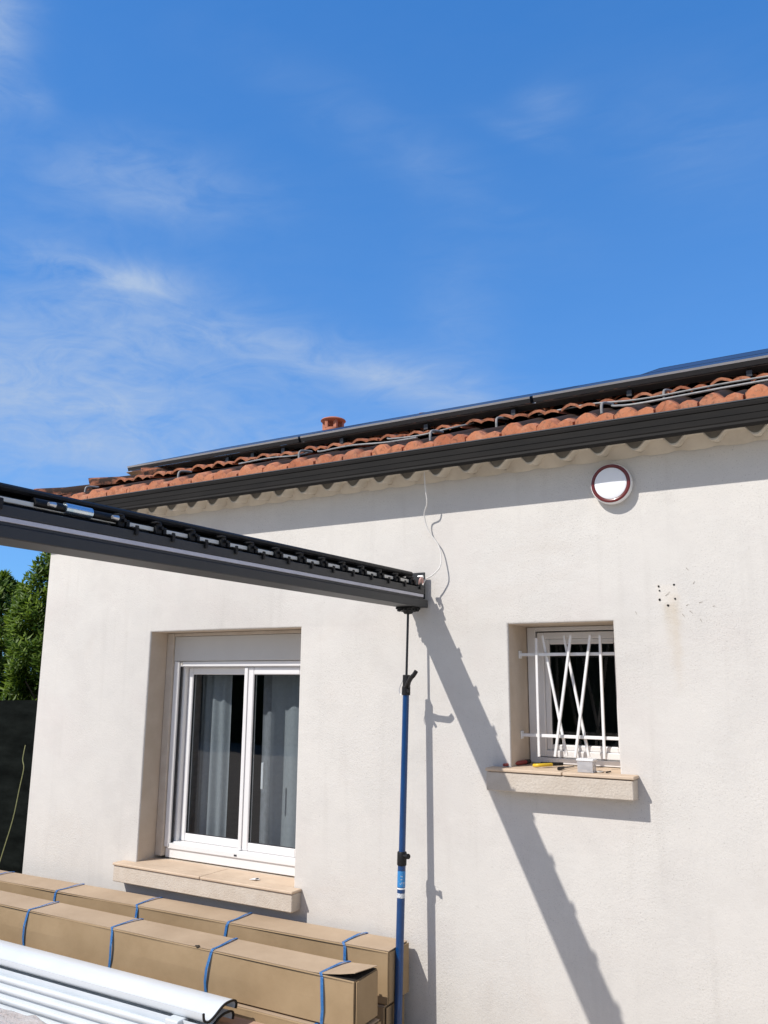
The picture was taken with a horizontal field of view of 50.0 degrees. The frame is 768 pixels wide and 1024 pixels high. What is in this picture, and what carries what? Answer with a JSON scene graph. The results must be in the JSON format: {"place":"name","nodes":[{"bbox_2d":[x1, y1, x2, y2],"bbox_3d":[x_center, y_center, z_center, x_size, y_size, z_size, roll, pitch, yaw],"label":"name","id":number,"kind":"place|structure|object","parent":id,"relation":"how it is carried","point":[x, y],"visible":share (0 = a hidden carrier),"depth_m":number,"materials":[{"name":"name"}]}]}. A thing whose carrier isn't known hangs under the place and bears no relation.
{"place":"outdoors","nodes":[
{"label":"outdoors","id":0,"kind":"place"},
{"bbox_2d":[0,0,767,677],"label":"sky","id":1,"kind":"structure","parent":0,"point":[224,223],"materials":[{"name":"blue"}]},
{"bbox_2d":[575,630,617,767],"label":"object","id":2,"kind":"object","parent":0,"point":[591,716],"visible":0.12,"depth_m":4.46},
{"label":"ground","id":3,"kind":"structure","parent":0,"visible":0},
{"bbox_2d":[0,745,25,860],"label":"garden cord","id":4,"kind":"object","parent":3,"relation":"on","point":[16,803],"visible":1,"depth_m":7.29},
{"bbox_2d":[0,700,37,873],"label":"net fence","id":5,"kind":"object","parent":3,"relation":"on","point":[17,724],"visible":0.16,"depth_m":7.53,"materials":[{"name":"black fabric"}]},
{"bbox_2d":[0,569,37,699],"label":"laurel tree","id":6,"kind":"object","parent":3,"relation":"on","point":[8,583],"visible":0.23,"depth_m":9.80,"materials":[{"name":"green plant"}]},
{"bbox_2d":[0,1008,46,1023],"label":"wrapped parcel","id":7,"kind":"object","parent":3,"relation":"on","point":[9,1017],"visible":1,"depth_m":4.01,"materials":[{"name":"white plastic"}]},
{"bbox_2d":[0,552,50,699],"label":"laurel tree","id":8,"kind":"object","parent":3,"relation":"on","point":[25,643],"visible":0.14,"depth_m":9.02,"materials":[{"name":"green plant"}]},
{"bbox_2d":[22,364,767,1023],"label":"house","id":9,"kind":"structure","parent":3,"relation":"on","point":[630,886],"depth_m":4.27,"materials":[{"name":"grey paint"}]},
{"bbox_2d":[84,486,98,491],"bbox_3d":[-2.149,-0.159,6.043,0.104,0.078,0.016,9,-15,-37],"label":"roof hook","id":10,"kind":"object","parent":9,"relation":"on","point":[86,487],"visible":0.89,"depth_m":6.04,"materials":[{"name":"grey metal"}]},
{"bbox_2d":[177,470,191,477],"bbox_3d":[-1.369,-0.252,5.645,0.104,0.078,0.016,9,-15,-37],"label":"roof hook","id":11,"kind":"object","parent":9,"relation":"on","point":[180,471],"visible":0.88,"depth_m":5.63,"materials":[{"name":"silver metal"}]},
{"bbox_2d":[185,661,203,832],"bbox_3d":[-1.376,1.785,5.774,0.400,1.980,0.062,-6,-13,30],"label":"curtain","id":12,"kind":"object","parent":9,"relation":"hanging from","point":[194,795],"visible":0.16,"depth_m":5.74,"materials":[{"name":"grey fabric"}]},
{"bbox_2d":[197,667,232,836],"bbox_3d":[-1.151,1.733,5.514,0.255,1.980,0.044,-6,-13,30],"label":"curtain","id":13,"kind":"object","parent":9,"relation":"hanging from","point":[214,757],"visible":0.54,"depth_m":5.53,"materials":[{"name":"white fabric"}]},
{"bbox_2d":[155,630,300,876],"bbox_3d":[-0.919,1.487,5.240,1.221,1.433,0.145,-6,-13,30],"label":"window","id":14,"kind":"structure","parent":9,"relation":"in","point":[250,654],"depth_m":5.32,"materials":[{"name":"plastic"}]},
{"bbox_2d":[259,675,271,843],"bbox_3d":[-0.738,1.699,5.338,0.170,1.980,0.038,-6,-13,30],"label":"curtain","id":15,"kind":"object","parent":9,"relation":"hanging from","point":[264,797],"visible":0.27,"depth_m":5.37,"materials":[{"name":"white fabric"}]},
{"bbox_2d":[238,451,312,464],"bbox_3d":[-0.776,-0.372,5.498,0.256,0.142,0.687,11,-16,-42],"label":"roof cable","id":16,"kind":"object","parent":9,"relation":"on","point":[248,461],"visible":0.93,"depth_m":5.32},
{"bbox_2d":[268,675,299,847],"bbox_3d":[-0.476,1.658,5.126,0.620,1.980,0.046,-6,-13,30],"label":"curtain","id":17,"kind":"object","parent":9,"relation":"hanging from","point":[283,764],"visible":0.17,"depth_m":5.24,"materials":[{"name":"white fabric"}]},
{"bbox_2d":[298,450,311,457],"bbox_3d":[-0.507,-0.364,5.271,0.104,0.078,0.016,9,-15,-37],"label":"roof hook","id":18,"kind":"object","parent":9,"relation":"attached to","point":[300,451],"visible":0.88,"depth_m":5.26,"materials":[{"name":"silver metal"}]},
{"bbox_2d":[317,436,417,451],"bbox_3d":[-0.172,-0.423,5.007,0.144,0.184,1.070,9,-14,-35],"label":"roof cable","id":19,"kind":"object","parent":9,"relation":"on","point":[318,450],"visible":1,"depth_m":4.88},
{"bbox_2d":[387,422,473,439],"bbox_3d":[0.243,-0.476,4.955,0.609,0.082,0.161,-6,-13,30],"label":"roof cable","id":20,"kind":"object","parent":9,"relation":"attached to","point":[388,438],"visible":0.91,"depth_m":4.86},
{"bbox_2d":[422,471,441,584],"bbox_3d":[0.263,0.090,4.491,0.103,0.627,0.083,-2,-12,12],"label":"power cable","id":21,"kind":"object","parent":9,"relation":"hanging from","point":[430,533],"visible":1,"depth_m":4.51,"materials":[{"name":"white plastic"}]},
{"bbox_2d":[429,429,443,440],"bbox_3d":[0.294,-0.430,4.641,0.104,0.078,0.016,9,-15,-37],"label":"roof hook","id":22,"kind":"object","parent":9,"relation":"on","point":[431,431],"visible":0.98,"depth_m":4.62,"materials":[{"name":"silver metal"}]},
{"bbox_2d":[126,363,767,474],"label":"mounting rail","id":23,"kind":"object","parent":9,"relation":"attached to","point":[748,371],"visible":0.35,"depth_m":5.11,"materials":[{"name":"metal"}]},
{"bbox_2d":[127,421,373,470],"bbox_3d":[-1.048,-0.543,6.722,1.692,0.476,1.136,-6,-13,30],"label":"solar panel","id":24,"kind":"object","parent":23,"relation":"attached to","point":[247,447],"visible":0.88,"depth_m":6.27,"materials":[{"name":"black"}]},
{"bbox_2d":[300,385,579,441],"bbox_3d":[0.429,-0.708,5.874,1.692,0.476,1.136,-6,-13,30],"label":"solar panel","id":25,"kind":"object","parent":23,"relation":"attached to","point":[467,409],"visible":0.86,"depth_m":5.42,"materials":[{"name":"black"}]},
{"bbox_2d":[533,352,767,401],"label":"solar panel","id":26,"kind":"object","parent":23,"relation":"attached to","point":[733,363],"visible":1,"depth_m":4.66,"materials":[{"name":"black"}]},
{"bbox_2d":[495,416,508,426],"bbox_3d":[0.675,-0.512,4.715,0.104,0.078,0.016,9,-15,-37],"label":"roof hook","id":27,"kind":"object","parent":9,"relation":"on","point":[497,418],"visible":0.98,"depth_m":4.70,"materials":[{"name":"silver metal"}]},
{"bbox_2d":[503,759,530,765],"bbox_3d":[0.674,1.272,4.170,0.025,0.025,0.243,-9,-15,40],"label":"chisel","id":28,"kind":"object","parent":9,"relation":"on","point":[523,762],"visible":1,"depth_m":4.19,"materials":[{"name":"red plastic"}]},
{"bbox_2d":[533,762,562,766],"bbox_3d":[0.825,1.256,4.095,0.179,0.025,0.045,6,-13,-25],"label":"utility knife","id":29,"kind":"object","parent":9,"relation":"on","point":[544,764],"visible":1,"depth_m":4.08,"materials":[{"name":"yellow plastic"}]},
{"bbox_2d":[557,766,573,769],"bbox_3d":[0.893,1.248,4.027,0.016,0.015,0.191,-8,-14,34],"label":"screwdriver","id":30,"kind":"object","parent":9,"relation":"on","point":[560,768],"visible":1,"depth_m":3.97,"materials":[{"name":"black plastic"}]},
{"bbox_2d":[518,635,618,758],"bbox_3d":[0.942,0.927,4.156,0.538,0.610,0.056,-6,-13,30],"label":"window grille","id":31,"kind":"object","parent":9,"relation":"attached to","point":[568,654],"depth_m":4.15,"materials":[{"name":"white metal"}]},
{"bbox_2d":[527,625,619,767],"bbox_3d":[1.017,0.950,4.281,0.532,0.702,0.073,-6,-13,30],"label":"window","id":32,"kind":"structure","parent":9,"relation":"in","point":[553,635],"depth_m":4.32,"materials":[{"name":"white plastic"}]},
{"bbox_2d":[576,758,596,772],"bbox_3d":[0.958,1.197,3.890,0.082,0.062,0.066,-6,-13,30],"label":"plastic box","id":33,"kind":"object","parent":9,"relation":"on","point":[586,765],"visible":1,"depth_m":3.87,"materials":[{"name":"white plastic"}]},
{"bbox_2d":[600,401,613,413],"bbox_3d":[1.133,-0.526,4.184,0.104,0.078,0.016,9,-15,-37],"label":"roof hook","id":34,"kind":"object","parent":9,"relation":"attached to","point":[601,405],"visible":0.92,"depth_m":4.16,"materials":[{"name":"silver metal"}]},
{"bbox_2d":[591,464,632,504],"bbox_3d":[1.124,-0.138,4.063,0.204,0.204,0.051,-6,-13,30],"label":"wall lamp","id":35,"kind":"object","parent":9,"relation":"attached to","point":[611,484],"visible":1,"depth_m":4.04,"materials":[{"name":"white glass"}]},
{"bbox_2d":[538,375,767,415],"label":"roof cable","id":36,"kind":"object","parent":9,"relation":"on","point":[714,385],"visible":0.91,"depth_m":4.21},
{"bbox_2d":[662,389,671,400],"bbox_3d":[1.479,-0.605,4.278,0.104,0.078,0.016,9,-15,-37],"label":"roof hook","id":37,"kind":"object","parent":9,"relation":"attached to","point":[665,390],"visible":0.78,"depth_m":4.25,"materials":[{"name":"silver metal"}]},
{"bbox_2d":[611,379,767,406],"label":"roof cable","id":38,"kind":"object","parent":9,"relation":"on","point":[694,393],"visible":1,"depth_m":3.92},
{"bbox_2d":[644,349,767,373],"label":"solar panel","id":39,"kind":"object","parent":9,"relation":"attached to","point":[715,359],"visible":0.21,"depth_m":6.32,"materials":[{"name":"black"}]},
{"bbox_2d":[394,606,419,1023],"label":"telescopic prop","id":40,"kind":"object","parent":3,"relation":"on","point":[403,856],"visible":1,"depth_m":4.14,"materials":[{"name":"blue paint"}]},
{"bbox_2d":[0,482,427,607],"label":"pergola beam","id":41,"kind":"structure","parent":40,"relation":"on","point":[37,520],"depth_m":2.93,"materials":[{"name":"metal"}]},
{"bbox_3d":[-2.707,2.669,4.706,4.350,0.234,0.570,-6,-13,30],"label":"pallet","id":42,"kind":"object","parent":3,"relation":"on","visible":0},
{"bbox_2d":[216,1016,262,1023],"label":"cardboard sheet","id":43,"kind":"object","parent":42,"relation":"on","point":[225,1020],"depth_m":3.85,"materials":[{"name":"brown cardboard"}]},
{"bbox_3d":[-2.832,2.724,4.749,4.282,0.052,0.087,-6,-13,30],"label":"ribbed profile","id":44,"kind":"object","parent":42,"relation":"on","visible":0},
{"bbox_2d":[0,1007,52,1023],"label":"ribbed profile","id":45,"kind":"object","parent":44,"relation":"on","point":[27,1015],"depth_m":4.14,"materials":[{"name":"white metal"}]},
{"bbox_2d":[0,996,88,1023],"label":"ribbed profile","id":46,"kind":"object","parent":45,"relation":"on","point":[29,1010],"depth_m":4.11,"materials":[{"name":"white metal"}]},
{"bbox_2d":[0,986,126,1023],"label":"ribbed profile","id":47,"kind":"object","parent":46,"relation":"on","point":[55,1007],"depth_m":4.06,"materials":[{"name":"white metal"}]},
{"bbox_2d":[0,975,164,1023],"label":"ribbed profile","id":48,"kind":"object","parent":47,"relation":"on","point":[78,1003],"depth_m":4.01,"materials":[{"name":"white metal"}]},
{"bbox_2d":[0,965,234,1023],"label":"louvre blade","id":49,"kind":"object","parent":48,"relation":"on","point":[124,1005],"visible":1,"depth_m":4.00,"materials":[{"name":"white metal"}]},
{"bbox_2d":[0,940,237,1023],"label":"louvre blade","id":50,"kind":"object","parent":49,"relation":"on","point":[197,1005],"visible":1,"depth_m":4.05,"materials":[{"name":"white metal"}]},
{"bbox_2d":[165,1014,187,1023],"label":"end cap","id":51,"kind":"object","parent":48,"relation":"on","point":[175,1019],"visible":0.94,"depth_m":3.71,"materials":[{"name":"white plastic"}]},
{"bbox_3d":[-1.987,2.811,4.874,0.060,0.035,0.730,-6,-13,30],"label":"timber batten","id":52,"kind":"object","parent":3,"relation":"on","visible":0},
{"bbox_2d":[374,995,403,1023],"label":"cardboard box","id":53,"kind":"object","parent":52,"relation":"on","point":[385,1014],"visible":0.01,"depth_m":3.96,"materials":[{"name":"brown cardboard"}]},
{"bbox_2d":[0,870,408,1004],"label":"cardboard box","id":54,"kind":"object","parent":53,"relation":"on","point":[345,945],"visible":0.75,"depth_m":4.48,"materials":[{"name":"brown cardboard"}]},
{"bbox_3d":[-0.433,2.638,3.982,0.060,0.035,0.730,-6,-13,30],"label":"timber batten","id":55,"kind":"object","parent":3,"relation":"on","visible":0},
{"bbox_2d":[223,1002,380,1023],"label":"cardboard box","id":56,"kind":"object","parent":55,"relation":"on","point":[253,1013],"visible":0.04,"depth_m":3.84,"materials":[{"name":"brown cardboard"}]},
{"bbox_2d":[0,890,377,1023],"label":"cardboard box","id":57,"kind":"object","parent":56,"relation":"on","point":[319,989],"visible":0.95,"depth_m":4.12,"materials":[{"name":"brown cardboard"}]}
]}

